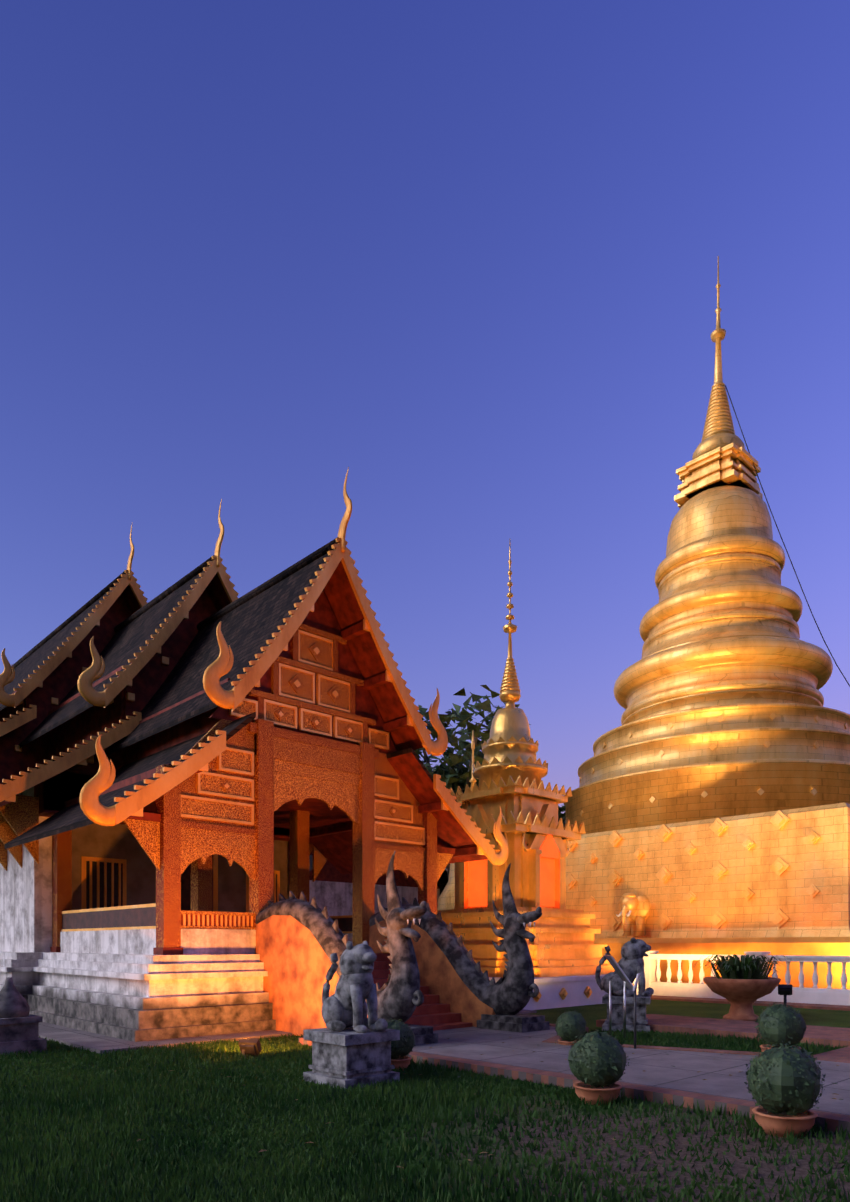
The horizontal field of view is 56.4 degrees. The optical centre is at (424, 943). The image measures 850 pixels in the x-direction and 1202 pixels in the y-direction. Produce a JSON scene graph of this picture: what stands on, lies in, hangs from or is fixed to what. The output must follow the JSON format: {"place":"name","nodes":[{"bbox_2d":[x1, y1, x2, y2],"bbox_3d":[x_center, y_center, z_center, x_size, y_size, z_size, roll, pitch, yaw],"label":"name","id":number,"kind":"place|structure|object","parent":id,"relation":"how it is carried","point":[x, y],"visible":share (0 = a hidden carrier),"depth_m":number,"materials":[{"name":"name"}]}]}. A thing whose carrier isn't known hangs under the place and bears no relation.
{"place":"outdoors","nodes":[
{"label":"outdoors","id":0,"kind":"place"},
{"bbox_2d":[0,1000,849,1201],"bbox_3d":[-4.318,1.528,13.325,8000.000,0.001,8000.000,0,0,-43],"label":"ground","id":1,"kind":"structure","parent":0,"point":[591,1014],"depth_m":6.09,"materials":[{"name":"green plant"}]},
{"bbox_2d":[0,977,46,1054],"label":"pedestal","id":2,"kind":"object","parent":1,"relation":"on","point":[19,1026],"visible":1,"depth_m":11.02,"materials":[{"name":"grey stone"}]},
{"bbox_2d":[238,1038,261,1057],"bbox_3d":[-2.350,1.400,10.644,0.260,0.257,0.225,0,0,12],"label":"floodlight","id":3,"kind":"object","parent":1,"relation":"on","point":[248,1046],"depth_m":10.57,"materials":[{"name":"brown metal"}]},
{"bbox_2d":[0,467,508,1041],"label":"temple building","id":4,"kind":"structure","parent":1,"relation":"on","point":[200,763],"depth_m":15.97,"materials":[{"name":"wood"}]},
{"bbox_2d":[303,941,399,1088],"bbox_3d":[-0.847,0.749,8.828,0.760,1.559,0.969,0,0,-43],"label":"lion statue","id":5,"kind":"object","parent":1,"relation":"on","point":[351,1044],"visible":1,"depth_m":8.59,"materials":[{"name":"grey stone"}]},
{"bbox_2d":[309,855,447,915],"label":"hall","id":6,"kind":"structure","parent":1,"relation":"on","point":[331,887],"depth_m":34.62,"materials":[{"name":"paint"}]},
{"bbox_2d":[386,1018,416,1071],"bbox_3d":[-0.395,1.211,9.553,0.585,0.635,0.602,0,0,-43],"label":"topiary","id":7,"kind":"object","parent":1,"relation":"on","point":[402,1048],"visible":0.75,"depth_m":9.42,"materials":[{"name":"green plant"}]},
{"bbox_2d":[255,851,548,1044],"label":"naga stairs","id":8,"kind":"structure","parent":1,"relation":"on","point":[429,976],"depth_m":13.27,"materials":[{"name":"stone"}]},
{"bbox_2d":[22,1029,841,1175],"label":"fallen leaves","id":9,"kind":"object","parent":1,"relation":"on","point":[460,1076],"visible":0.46,"depth_m":7.29,"materials":[{"name":"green plant"}]},
{"bbox_2d":[39,995,849,1133],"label":"paths","id":10,"kind":"structure","parent":1,"relation":"on","point":[652,1073],"depth_m":10.07,"materials":[{"name":"grey concrete"}]},
{"bbox_2d":[437,730,476,909],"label":"chedi","id":11,"kind":"structure","parent":1,"relation":"on","point":[446,899],"depth_m":27.48,"materials":[{"name":"gold metal"}]},
{"bbox_2d":[414,685,530,879],"bbox_3d":[1.950,-4.035,33.328,6.719,11.165,9.430,0,0,31],"label":"tree","id":12,"kind":"object","parent":1,"relation":"on","point":[454,772],"visible":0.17,"depth_m":30.82,"materials":[{"name":"green plant"}]},
{"bbox_2d":[437,541,638,1009],"bbox_3d":[2.302,-4.722,21.431,5.170,12.500,5.170,0,0,-43],"label":"small stupa","id":13,"kind":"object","parent":1,"relation":"on","point":[509,773],"visible":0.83,"depth_m":20.43,"materials":[{"name":"gold metal"}]},
{"bbox_2d":[558,805,565,826],"bbox_3d":[7.119,-3.225,40.895,7.245,9.553,6.319,0,0,-43],"label":"tree","id":14,"kind":"object","parent":1,"relation":"on","point":[560,810],"visible":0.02,"depth_m":38.43,"materials":[{"name":"green plant"}]},
{"bbox_2d":[555,1010,587,1044],"bbox_3d":[2.103,1.239,11.405,0.518,0.578,0.533,0,0,-43],"label":"topiary","id":15,"kind":"object","parent":1,"relation":"on","point":[570,1026],"visible":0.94,"depth_m":11.25,"materials":[{"name":"green plant"}]},
{"bbox_2d":[562,1028,631,1109],"bbox_3d":[1.636,1.171,7.592,0.652,0.715,0.681,0,0,-5],"label":"topiary","id":16,"kind":"object","parent":1,"relation":"on","point":[597,1061],"visible":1,"depth_m":7.45,"materials":[{"name":"green plant"}]},
{"bbox_2d":[604,955,633,1037],"bbox_3d":[3.038,0.854,12.360,0.391,1.350,0.820,0,0,7],"label":"info sign","id":17,"kind":"object","parent":1,"relation":"on","point":[627,983],"visible":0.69,"depth_m":12.25,"materials":[{"name":"metal"}]},
{"bbox_2d":[595,937,653,1031],"bbox_3d":[3.549,0.710,14.118,1.017,1.637,0.798,0,0,17],"label":"lion statue","id":18,"kind":"object","parent":1,"relation":"on","point":[631,960],"visible":0.88,"depth_m":13.89,"materials":[{"name":"grey stone"}]},
{"bbox_2d":[632,973,639,1048],"bbox_3d":[2.900,0.969,10.900,0.216,1.118,0.179,0,0,-43],"label":"qr sign post","id":19,"kind":"object","parent":1,"relation":"on","point":[636,982],"visible":0.58,"depth_m":10.89,"materials":[{"name":"silver metal"}]},
{"bbox_2d":[564,256,849,988],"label":"golden chedi","id":20,"kind":"structure","parent":1,"relation":"on","point":[708,803],"depth_m":27.27,"materials":[{"name":"gold metal"}]},
{"bbox_2d":[695,954,790,1020],"bbox_3d":[6.411,0.866,15.948,1.956,1.324,1.874,0,0,17],"label":"planter bowl","id":21,"kind":"object","parent":1,"relation":"on","point":[743,986],"visible":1,"depth_m":15.59,"materials":[{"name":"brown ceramic"}]},
{"bbox_2d":[643,951,849,1005],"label":"balustrade","id":22,"kind":"object","parent":1,"relation":"on","point":[815,994],"visible":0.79,"depth_m":20.21,"materials":[{"name":"white concrete"}]},
{"bbox_2d":[750,1002,810,1052],"bbox_3d":[4.645,1.146,10.373,0.742,0.764,0.664,0,0,-2],"label":"topiary","id":23,"kind":"object","parent":1,"relation":"on","point":[779,1022],"visible":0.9,"depth_m":10.17,"materials":[{"name":"green plant"}]},
{"bbox_2d":[740,1040,825,1141],"bbox_3d":[2.887,1.155,6.386,0.712,0.747,0.680,0,0,-43],"label":"topiary","id":24,"kind":"object","parent":1,"relation":"on","point":[783,1087],"visible":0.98,"depth_m":6.21,"materials":[{"name":"green plant"}]},
{"bbox_2d":[778,984,791,1005],"bbox_3d":[7.257,1.176,15.964,0.260,0.705,0.214,0,0,27],"label":"floodlight post","id":25,"kind":"object","parent":1,"relation":"on","point":[785,990],"visible":0.6,"depth_m":15.92,"materials":[{"name":"black metal"}]},
{"bbox_2d":[0,0,849,868],"label":"sky","id":26,"kind":"structure","parent":0,"point":[459,257],"materials":[{"name":"blue"}]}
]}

